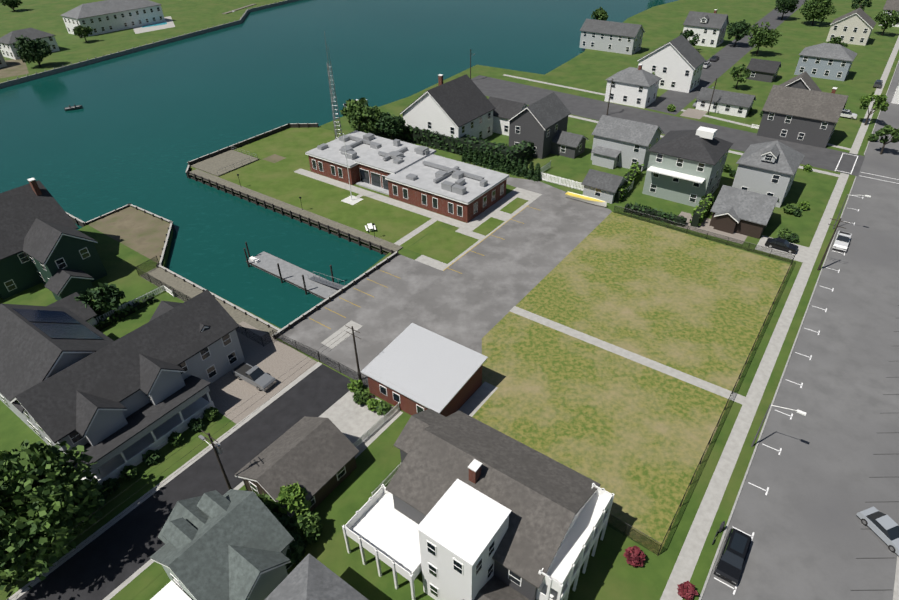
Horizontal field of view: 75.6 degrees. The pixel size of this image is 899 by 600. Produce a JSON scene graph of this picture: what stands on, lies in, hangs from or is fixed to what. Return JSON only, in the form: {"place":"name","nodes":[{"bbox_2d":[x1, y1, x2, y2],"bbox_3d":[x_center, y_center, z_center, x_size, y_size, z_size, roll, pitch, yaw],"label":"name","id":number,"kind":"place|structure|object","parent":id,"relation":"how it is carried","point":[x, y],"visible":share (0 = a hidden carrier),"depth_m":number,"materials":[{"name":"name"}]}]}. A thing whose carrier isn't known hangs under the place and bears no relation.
{"place":"outdoors","nodes":[
{"label":"outdoors","id":0,"kind":"place"},
{"bbox_2d":[0,59,28,77],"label":"dirt patch","id":1,"kind":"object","parent":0,"point":[14,67],"depth_m":193.59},
{"bbox_2d":[0,178,106,300],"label":"green house","id":2,"kind":"structure","parent":0,"point":[48,245],"depth_m":86.82,"materials":[{"name":"green wood"}]},
{"bbox_2d":[0,0,284,82],"bbox_3d":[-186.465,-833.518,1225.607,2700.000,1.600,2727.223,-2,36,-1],"label":"shore ground","id":3,"kind":"structure","parent":0,"point":[188,16],"depth_m":251.84,"materials":[{"name":"green plant"}]},
{"bbox_2d":[0,28,59,59],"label":"house","id":4,"kind":"structure","parent":3,"relation":"on","point":[7,46],"depth_m":205.63,"materials":[{"name":"white"}]},
{"bbox_2d":[13,35,52,66],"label":"tree","id":5,"kind":"object","parent":3,"relation":"on","point":[36,50],"visible":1,"depth_m":191.23,"materials":[{"name":"green plant"}]},
{"bbox_2d":[60,0,164,36],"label":"building","id":6,"kind":"structure","parent":3,"relation":"on","point":[103,17],"depth_m":238.65,"materials":[{"name":"white"}]},
{"bbox_2d":[0,0,299,88],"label":"seawall","id":7,"kind":"object","parent":3,"relation":"on","point":[7,83],"visible":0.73,"depth_m":213.07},
{"bbox_2d":[133,16,174,33],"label":"patio","id":8,"kind":"structure","parent":3,"relation":"on","point":[169,24],"depth_m":244.85,"materials":[{"name":"concrete"}]},
{"bbox_2d":[265,554,367,599],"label":"house","id":9,"kind":"structure","parent":0,"point":[309,577],"depth_m":45.45,"materials":[{"name":"grey"}]},
{"bbox_2d":[0,0,677,328],"bbox_3d":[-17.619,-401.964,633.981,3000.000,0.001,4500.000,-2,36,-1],"label":"water","id":10,"kind":"structure","parent":0,"point":[141,128],"depth_m":166.22,"materials":[{"name":"teal liquid"}]},
{"bbox_2d":[243,242,344,299],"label":"floating dock","id":11,"kind":"object","parent":10,"relation":"in","point":[302,278],"visible":0.88,"depth_m":91.17,"materials":[{"name":"grey concrete"}]},
{"bbox_2d":[190,127,509,248],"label":"lawn","id":12,"kind":"structure","parent":0,"point":[281,180],"depth_m":115.67,"materials":[{"name":"green plant"}]},
{"bbox_2d":[191,150,258,176],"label":"gravel patch","id":13,"kind":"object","parent":12,"relation":"on","point":[214,165],"depth_m":126.47,"materials":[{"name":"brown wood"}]},
{"bbox_2d":[324,32,341,138],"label":"radio tower","id":14,"kind":"structure","parent":12,"relation":"on","point":[333,109],"depth_m":123.68,"materials":[{"name":"grey metal"}]},
{"bbox_2d":[347,100,382,132],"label":"tree","id":15,"kind":"object","parent":12,"relation":"on","point":[360,114],"visible":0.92,"depth_m":132.28,"materials":[{"name":"green plant"}]},
{"bbox_2d":[294,169,476,231],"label":"walkway","id":16,"kind":"structure","parent":12,"relation":"on","point":[423,212],"depth_m":110.84,"materials":[{"name":"concrete"}]},
{"bbox_2d":[305,130,508,222],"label":"station building","id":17,"kind":"structure","parent":12,"relation":"on","point":[424,177],"depth_m":112.36,"materials":[{"name":"brick"}]},
{"bbox_2d":[394,219,436,245],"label":"footpath","id":18,"kind":"structure","parent":12,"relation":"on","point":[414,232],"depth_m":101.07,"materials":[{"name":"concrete"}]},
{"bbox_2d":[0,0,898,599],"bbox_3d":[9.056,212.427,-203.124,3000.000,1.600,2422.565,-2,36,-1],"label":"ground","id":19,"kind":"structure","parent":0,"point":[610,572],"depth_m":88.83,"materials":[{"name":"green plant"}]},
{"bbox_2d":[0,439,108,591],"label":"tree","id":20,"kind":"object","parent":19,"relation":"on","point":[54,506],"visible":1,"depth_m":48.97,"materials":[{"name":"green plant"}]},
{"bbox_2d":[48,292,96,326],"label":"shed","id":21,"kind":"structure","parent":19,"relation":"on","point":[87,314],"depth_m":78.53,"materials":[{"name":"grey"}]},
{"bbox_2d":[74,282,125,319],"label":"tree","id":22,"kind":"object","parent":19,"relation":"on","point":[105,296],"depth_m":80.25,"materials":[{"name":"green plant"}]},
{"bbox_2d":[66,203,174,265],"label":"seawall","id":23,"kind":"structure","parent":19,"relation":"on","point":[78,222],"depth_m":106.19,"materials":[{"name":"grey concrete"}]},
{"bbox_2d":[0,289,244,484],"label":"house","id":24,"kind":"structure","parent":19,"relation":"on","point":[114,408],"depth_m":63.50,"materials":[{"name":"grey"}]},
{"bbox_2d":[12,308,101,338],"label":"solar panels","id":25,"kind":"object","parent":24,"relation":"on","point":[73,330],"visible":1,"depth_m":68.28,"materials":[{"name":"blue glass"}]},
{"bbox_2d":[94,293,155,330],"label":"hedge","id":26,"kind":"object","parent":19,"relation":"on","point":[118,315],"depth_m":82.50,"materials":[{"name":"green plant"}]},
{"bbox_2d":[88,207,169,262],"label":"dirt lot","id":27,"kind":"structure","parent":19,"relation":"on","point":[140,232],"depth_m":103.34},
{"bbox_2d":[94,285,173,323],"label":"fence","id":28,"kind":"object","parent":19,"relation":"on","point":[157,292],"visible":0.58,"depth_m":84.99,"materials":[{"name":"white"}]},
{"bbox_2d":[16,364,350,599],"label":"lane","id":29,"kind":"structure","parent":19,"relation":"on","point":[103,565],"depth_m":58.59,"materials":[{"name":"grey asphalt"}]},
{"bbox_2d":[7,362,321,599],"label":"sidewalk","id":30,"kind":"structure","parent":29,"relation":"on","point":[194,458],"depth_m":59.28,"materials":[{"name":"concrete"}]},
{"bbox_2d":[103,391,351,599],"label":"lane edge","id":31,"kind":"object","parent":29,"relation":"on","point":[150,561],"depth_m":52.57,"materials":[{"name":"concrete"}]},
{"bbox_2d":[140,267,276,336],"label":"boardwalk","id":32,"kind":"structure","parent":19,"relation":"on","point":[182,286],"depth_m":87.66,"materials":[{"name":"brown wood"}]},
{"bbox_2d":[198,430,231,489],"bbox_3d":[-22.200,15.732,56.038,3.355,9.500,0.784,19,41,25],"label":"utility pole","id":33,"kind":"object","parent":19,"relation":"on","point":[217,448],"visible":0.83,"depth_m":54.56,"materials":[{"name":"brown wood"}]},
{"bbox_2d":[156,264,283,331],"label":"seawall","id":34,"kind":"object","parent":19,"relation":"on","point":[269,325],"visible":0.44,"depth_m":85.03,"materials":[{"name":"grey concrete"}]},
{"bbox_2d":[150,489,293,599],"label":"house","id":35,"kind":"structure","parent":19,"relation":"on","point":[231,544],"depth_m":48.49,"materials":[{"name":"grey"}]},
{"bbox_2d":[136,256,318,358],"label":"lot fence","id":36,"kind":"object","parent":19,"relation":"on","point":[240,327],"visible":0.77,"depth_m":77.87,"materials":[{"name":"black metal"}]},
{"bbox_2d":[187,123,318,170],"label":"bulkhead","id":37,"kind":"object","parent":19,"relation":"on","point":[253,139],"visible":0.52,"depth_m":136.77,"materials":[{"name":"grey concrete"}]},
{"bbox_2d":[202,321,317,423],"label":"paver drive","id":38,"kind":"structure","parent":19,"relation":"on","point":[229,392],"depth_m":72.68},
{"bbox_2d":[232,362,276,391],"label":"silver pickup","id":39,"kind":"object","parent":38,"relation":"on","point":[258,378],"visible":1,"depth_m":70.78,"materials":[{"name":"grey paint"}]},
{"bbox_2d":[272,510,293,531],"bbox_3d":[-15.833,21.279,53.707,3.545,3.845,3.363,-2,36,-1],"label":"bush","id":40,"kind":"object","parent":19,"relation":"on","point":[284,520],"visible":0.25,"depth_m":53.15,"materials":[{"name":"green plant"}]},
{"bbox_2d":[273,483,311,519],"bbox_3d":[-15.009,19.459,55.339,3.709,4.808,3.833,-2,36,-1],"label":"tree","id":41,"kind":"object","parent":19,"relation":"on","point":[289,494],"visible":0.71,"depth_m":54.11,"materials":[{"name":"green plant"}]},
{"bbox_2d":[187,169,402,254],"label":"bulkhead","id":42,"kind":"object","parent":19,"relation":"on","point":[348,231],"depth_m":107.32,"materials":[{"name":"brown wood"}]},
{"bbox_2d":[285,530,306,568],"bbox_3d":[-14.570,22.473,52.301,3.373,3.447,3.072,-2,36,-1],"label":"bush","id":43,"kind":"object","parent":19,"relation":"on","point":[297,545],"visible":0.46,"depth_m":51.85,"materials":[{"name":"green plant"}]},
{"bbox_2d":[235,416,359,516],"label":"house","id":44,"kind":"structure","parent":19,"relation":"on","point":[314,457],"depth_m":57.54,"materials":[{"name":"brown"}]},
{"bbox_2d":[293,511,322,544],"bbox_3d":[-13.259,21.332,54.148,2.979,3.396,3.055,-2,36,-1],"label":"tree","id":45,"kind":"object","parent":19,"relation":"on","point":[307,526],"visible":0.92,"depth_m":53.32,"materials":[{"name":"green plant"}]},
{"bbox_2d":[273,251,398,337],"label":"seawall","id":46,"kind":"object","parent":19,"relation":"on","point":[333,296],"visible":0.35,"depth_m":85.59,"materials":[{"name":"grey concrete"}]},
{"bbox_2d":[340,97,367,128],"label":"tree","id":47,"kind":"object","parent":19,"relation":"on","point":[347,111],"visible":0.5,"depth_m":137.98,"materials":[{"name":"green plant"}]},
{"bbox_2d":[352,388,371,404],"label":"bush","id":48,"kind":"object","parent":19,"relation":"on","point":[360,396],"visible":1,"depth_m":67.90,"materials":[{"name":"green plant"}]},
{"bbox_2d":[323,392,402,458],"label":"concrete apron","id":49,"kind":"object","parent":19,"relation":"on","point":[351,419],"visible":0.33,"depth_m":66.41,"materials":[{"name":"grey concrete"}]},
{"bbox_2d":[353,402,399,447],"bbox_3d":[-8.222,14.164,64.859,0.114,1.150,7.813,24,43,30],"label":"white fence","id":50,"kind":"object","parent":49,"relation":"on","point":[373,428],"visible":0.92,"depth_m":64.88,"materials":[{"name":"white"}]},
{"bbox_2d":[376,112,405,139],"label":"tree","id":51,"kind":"object","parent":19,"relation":"on","point":[387,120],"visible":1,"depth_m":130.33,"materials":[{"name":"green plant"}]},
{"bbox_2d":[279,177,611,387],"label":"parking lot","id":52,"kind":"structure","parent":19,"relation":"on","point":[476,301],"depth_m":87.25,"materials":[{"name":"grey asphalt"}]},
{"bbox_2d":[321,320,361,348],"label":"parking pad","id":53,"kind":"object","parent":52,"relation":"on","point":[329,340],"visible":1,"depth_m":78.72,"materials":[{"name":"concrete"}]},
{"bbox_2d":[345,325,360,379],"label":"utility pole","id":54,"kind":"object","parent":52,"relation":"on","point":[356,355],"visible":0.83,"depth_m":68.42,"materials":[{"name":"brown wood"}]},
{"bbox_2d":[0,328,351,597],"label":"overhead wires","id":55,"kind":"object","parent":54,"relation":"attached to","point":[165,470],"visible":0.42,"depth_m":49.95,"materials":[{"name":"black metal"}]},
{"bbox_2d":[361,323,487,416],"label":"brick shed","id":56,"kind":"structure","parent":52,"relation":"on","point":[412,365],"depth_m":67.57,"materials":[{"name":"white"}]},
{"bbox_2d":[458,382,497,416],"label":"walkway","id":57,"kind":"structure","parent":52,"relation":"on","point":[476,400],"depth_m":68.73,"materials":[{"name":"grey concrete"}]},
{"bbox_2d":[565,191,606,206],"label":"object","id":58,"kind":"object","parent":52,"relation":"on","point":[587,199],"visible":1,"depth_m":108.73,"materials":[{"name":"yellow"}]},
{"bbox_2d":[368,119,524,164],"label":"hedge","id":59,"kind":"object","parent":19,"relation":"on","point":[431,139],"visible":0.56,"depth_m":128.52,"materials":[{"name":"green plant"}]},
{"bbox_2d":[400,74,526,138],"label":"white house","id":60,"kind":"structure","parent":19,"relation":"on","point":[461,106],"depth_m":130.78,"materials":[{"name":"white wood"}]},
{"bbox_2d":[415,187,541,270],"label":"walkway","id":61,"kind":"structure","parent":19,"relation":"on","point":[493,211],"depth_m":105.29,"materials":[{"name":"concrete"}]},
{"bbox_2d":[408,226,478,263],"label":"lawn patch","id":62,"kind":"object","parent":61,"relation":"on","point":[443,245],"visible":1,"depth_m":97.52,"materials":[{"name":"green plant"}]},
{"bbox_2d":[473,217,504,235],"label":"lawn patch","id":63,"kind":"object","parent":61,"relation":"on","point":[488,226],"visible":1,"depth_m":102.38,"materials":[{"name":"green plant"}]},
{"bbox_2d":[500,197,527,213],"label":"lawn patch","id":64,"kind":"object","parent":61,"relation":"on","point":[513,205],"visible":1,"depth_m":108.67,"materials":[{"name":"green plant"}]},
{"bbox_2d":[511,140,534,163],"bbox_3d":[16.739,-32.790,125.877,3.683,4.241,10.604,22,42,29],"label":"tree","id":65,"kind":"object","parent":19,"relation":"on","point":[527,150],"visible":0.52,"depth_m":124.19,"materials":[{"name":"green plant"}]},
{"bbox_2d":[507,92,587,158],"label":"house","id":66,"kind":"structure","parent":19,"relation":"on","point":[541,124],"depth_m":125.58,"materials":[{"name":"grey"}]},
{"bbox_2d":[360,254,795,555],"bbox_3d":[21.237,1.804,80.236,37.279,1.950,59.273,23,42,29],"label":"lot fence","id":67,"kind":"object","parent":19,"relation":"on","point":[654,546],"visible":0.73,"depth_m":54.46,"materials":[{"name":"black metal"}]},
{"bbox_2d":[537,172,633,196],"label":"picket fence","id":68,"kind":"object","parent":19,"relation":"on","point":[548,178],"visible":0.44,"depth_m":114.59,"materials":[{"name":"white wood"}]},
{"bbox_2d":[581,169,627,203],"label":"garage","id":69,"kind":"structure","parent":19,"relation":"on","point":[603,186],"depth_m":108.92,"materials":[{"name":"grey"}]},
{"bbox_2d":[614,161,644,202],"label":"hedge","id":70,"kind":"object","parent":19,"relation":"on","point":[634,172],"visible":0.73,"depth_m":112.43,"materials":[{"name":"green plant"}]},
{"bbox_2d":[472,212,791,555],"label":"grass field","id":71,"kind":"structure","parent":19,"relation":"on","point":[634,437],"depth_m":74.34,"materials":[{"name":"green plant"}]},
{"bbox_2d":[605,64,661,108],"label":"house","id":72,"kind":"structure","parent":19,"relation":"on","point":[635,87],"depth_m":152.11,"materials":[{"name":"white"}]},
{"bbox_2d":[623,545,645,567],"bbox_3d":[16.538,22.989,51.869,1.869,1.923,1.690,-2,36,-1],"label":"red bush","id":73,"kind":"object","parent":19,"relation":"on","point":[635,555],"visible":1,"depth_m":51.47,"materials":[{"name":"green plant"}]},
{"bbox_2d":[624,202,686,226],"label":"garden hedge","id":74,"kind":"object","parent":19,"relation":"on","point":[671,217],"visible":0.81,"depth_m":103.09,"materials":[{"name":"green plant"}]},
{"bbox_2d":[637,35,705,92],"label":"house","id":75,"kind":"structure","parent":19,"relation":"on","point":[676,64],"depth_m":161.48,"materials":[{"name":"white"}]},
{"bbox_2d":[642,126,732,206],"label":"house","id":76,"kind":"structure","parent":19,"relation":"on","point":[685,167],"depth_m":105.68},
{"bbox_2d":[677,581,698,599],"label":"red bush","id":77,"kind":"object","parent":19,"relation":"on","point":[686,591],"visible":1,"depth_m":49.09,"materials":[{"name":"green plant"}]},
{"bbox_2d":[689,194,713,226],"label":"hedge","id":78,"kind":"object","parent":19,"relation":"on","point":[700,212],"visible":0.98,"depth_m":101.51,"materials":[{"name":"green plant"}]},
{"bbox_2d":[613,205,794,262],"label":"fence","id":79,"kind":"structure","parent":19,"relation":"on","point":[704,233],"depth_m":97.54,"materials":[{"name":"black metal"}]},
{"bbox_2d":[696,87,755,117],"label":"house","id":80,"kind":"structure","parent":19,"relation":"on","point":[732,103],"depth_m":146.62,"materials":[{"name":"white"}]},
{"bbox_2d":[729,64,751,88],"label":"tree","id":81,"kind":"object","parent":19,"relation":"on","point":[744,76],"visible":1,"depth_m":161.34,"materials":[{"name":"green plant"}]},
{"bbox_2d":[709,185,778,238],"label":"garage","id":82,"kind":"structure","parent":19,"relation":"on","point":[742,211],"depth_m":98.13,"materials":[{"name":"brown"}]},
{"bbox_2d":[747,22,781,54],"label":"tree","id":83,"kind":"object","parent":19,"relation":"on","point":[762,37],"visible":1,"depth_m":188.91,"materials":[{"name":"green plant"}]},
{"bbox_2d":[732,141,804,207],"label":"house","id":84,"kind":"structure","parent":19,"relation":"on","point":[770,168],"depth_m":105.47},
{"bbox_2d":[699,176,856,599],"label":"road kerb","id":85,"kind":"structure","parent":19,"relation":"on","point":[723,535],"depth_m":63.66,"materials":[{"name":"concrete"}]},
{"bbox_2d":[757,71,847,147],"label":"house","id":86,"kind":"structure","parent":19,"relation":"on","point":[802,108],"depth_m":129.55,"materials":[{"name":"grey"}]},
{"bbox_2d":[799,0,835,24],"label":"tree","id":87,"kind":"object","parent":19,"relation":"on","point":[811,9],"visible":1,"depth_m":223.84,"materials":[{"name":"green plant"}]},
{"bbox_2d":[874,9,898,34],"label":"street tree","id":88,"kind":"object","parent":19,"relation":"on","point":[885,20],"visible":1,"depth_m":209.04,"materials":[{"name":"green plant"}]},
{"bbox_2d":[342,479,614,599],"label":"house","id":89,"kind":"structure","parent":0,"point":[448,545],"depth_m":46.89,"materials":[{"name":"white paint"}]},
{"bbox_2d":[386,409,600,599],"bbox_3d":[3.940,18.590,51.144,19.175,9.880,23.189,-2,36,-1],"label":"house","id":90,"kind":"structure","parent":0,"point":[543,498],"depth_m":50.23,"materials":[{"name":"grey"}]},
{"bbox_2d":[579,19,644,54],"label":"house","id":91,"kind":"structure","parent":0,"point":[614,37],"depth_m":198.15,"materials":[{"name":"grey"}]},
{"bbox_2d":[591,115,662,170],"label":"grey house","id":92,"kind":"structure","parent":0,"point":[623,143],"depth_m":120.19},
{"bbox_2d":[510,306,745,404],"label":"footpath","id":93,"kind":"structure","parent":0,"point":[688,378],"depth_m":74.26,"materials":[{"name":"concrete"}]},
{"bbox_2d":[471,75,864,175],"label":"cross street","id":94,"kind":"structure","parent":0,"point":[817,157],"depth_m":145.55,"materials":[{"name":"grey asphalt"}]},
{"bbox_2d":[683,9,728,47],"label":"house","id":95,"kind":"structure","parent":0,"point":[710,28],"depth_m":202.42,"materials":[{"name":"white"}]},
{"bbox_2d":[671,212,746,243],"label":"patio","id":96,"kind":"structure","parent":0,"point":[705,224],"depth_m":100.03,"materials":[{"name":"grey concrete"}]},
{"bbox_2d":[646,0,804,114],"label":"side street","id":97,"kind":"structure","parent":0,"point":[730,55],"depth_m":182.94,"materials":[{"name":"grey asphalt"}]},
{"bbox_2d":[726,19,750,45],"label":"tree","id":98,"kind":"object","parent":97,"relation":"on","point":[740,30],"visible":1,"depth_m":199.18,"materials":[{"name":"green plant"}]},
{"bbox_2d":[774,0,798,19],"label":"tree","id":99,"kind":"object","parent":97,"relation":"on","point":[785,5],"visible":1,"depth_m":233.20,"materials":[{"name":"green plant"}]},
{"bbox_2d":[660,173,848,599],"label":"sidewalk","id":100,"kind":"structure","parent":0,"point":[688,556],"depth_m":64.91,"materials":[{"name":"concrete"}]},
{"bbox_2d":[746,58,780,82],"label":"shed","id":101,"kind":"structure","parent":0,"point":[763,70],"depth_m":168.97,"materials":[{"name":"grey"}]},
{"bbox_2d":[756,235,808,261],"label":"driveway","id":102,"kind":"structure","parent":0,"point":[800,253],"depth_m":94.35,"materials":[{"name":"concrete"}]},
{"bbox_2d":[765,237,798,252],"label":"black car","id":103,"kind":"object","parent":102,"relation":"on","point":[782,244],"visible":1,"depth_m":94.14,"materials":[{"name":"black paint"}]},
{"bbox_2d":[701,63,898,599],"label":"wide road","id":104,"kind":"structure","parent":0,"point":[814,537],"depth_m":63.45,"materials":[{"name":"grey asphalt"}]},
{"bbox_2d":[713,528,751,585],"bbox_3d":[25.411,22.789,51.767,1.990,1.710,4.910,22,42,29],"label":"black suv","id":105,"kind":"object","parent":104,"relation":"on","point":[732,558],"visible":1,"depth_m":51.09,"materials":[{"name":"black paint"}]},
{"bbox_2d":[714,195,862,594],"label":"paint marks","id":106,"kind":"object","parent":104,"relation":"on","point":[735,588],"visible":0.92,"depth_m":62.48,"materials":[{"name":"white paint"}]},
{"bbox_2d":[832,231,851,250],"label":"pickup truck","id":107,"kind":"object","parent":104,"relation":"on","point":[842,240],"visible":1,"depth_m":94.23,"materials":[{"name":"white paint"}]},
{"bbox_2d":[856,506,898,555],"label":"car","id":108,"kind":"object","parent":104,"relation":"on","point":[884,527],"visible":1,"depth_m":53.49,"materials":[{"name":"grey paint"}]},
{"bbox_2d":[875,125,898,154],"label":"tree","id":109,"kind":"object","parent":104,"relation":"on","point":[887,130],"visible":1,"depth_m":123.13,"materials":[{"name":"green plant"}]},
{"bbox_2d":[794,43,856,80],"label":"house","id":110,"kind":"structure","parent":0,"point":[830,61],"depth_m":169.17,"materials":[{"name":"blue"}]},
{"bbox_2d":[826,8,875,45],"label":"house","id":111,"kind":"structure","parent":0,"point":[855,27],"depth_m":201.65,"materials":[{"name":"beige"}]},
{"bbox_2d":[849,36,898,153],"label":"sidewalk","id":112,"kind":"structure","parent":0,"point":[858,140],"depth_m":149.75,"materials":[{"name":"concrete"}]},
{"bbox_2d":[859,92,888,124],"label":"street tree","id":113,"kind":"object","parent":112,"relation":"on","point":[880,101],"visible":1,"depth_m":136.90,"materials":[{"name":"green plant"}]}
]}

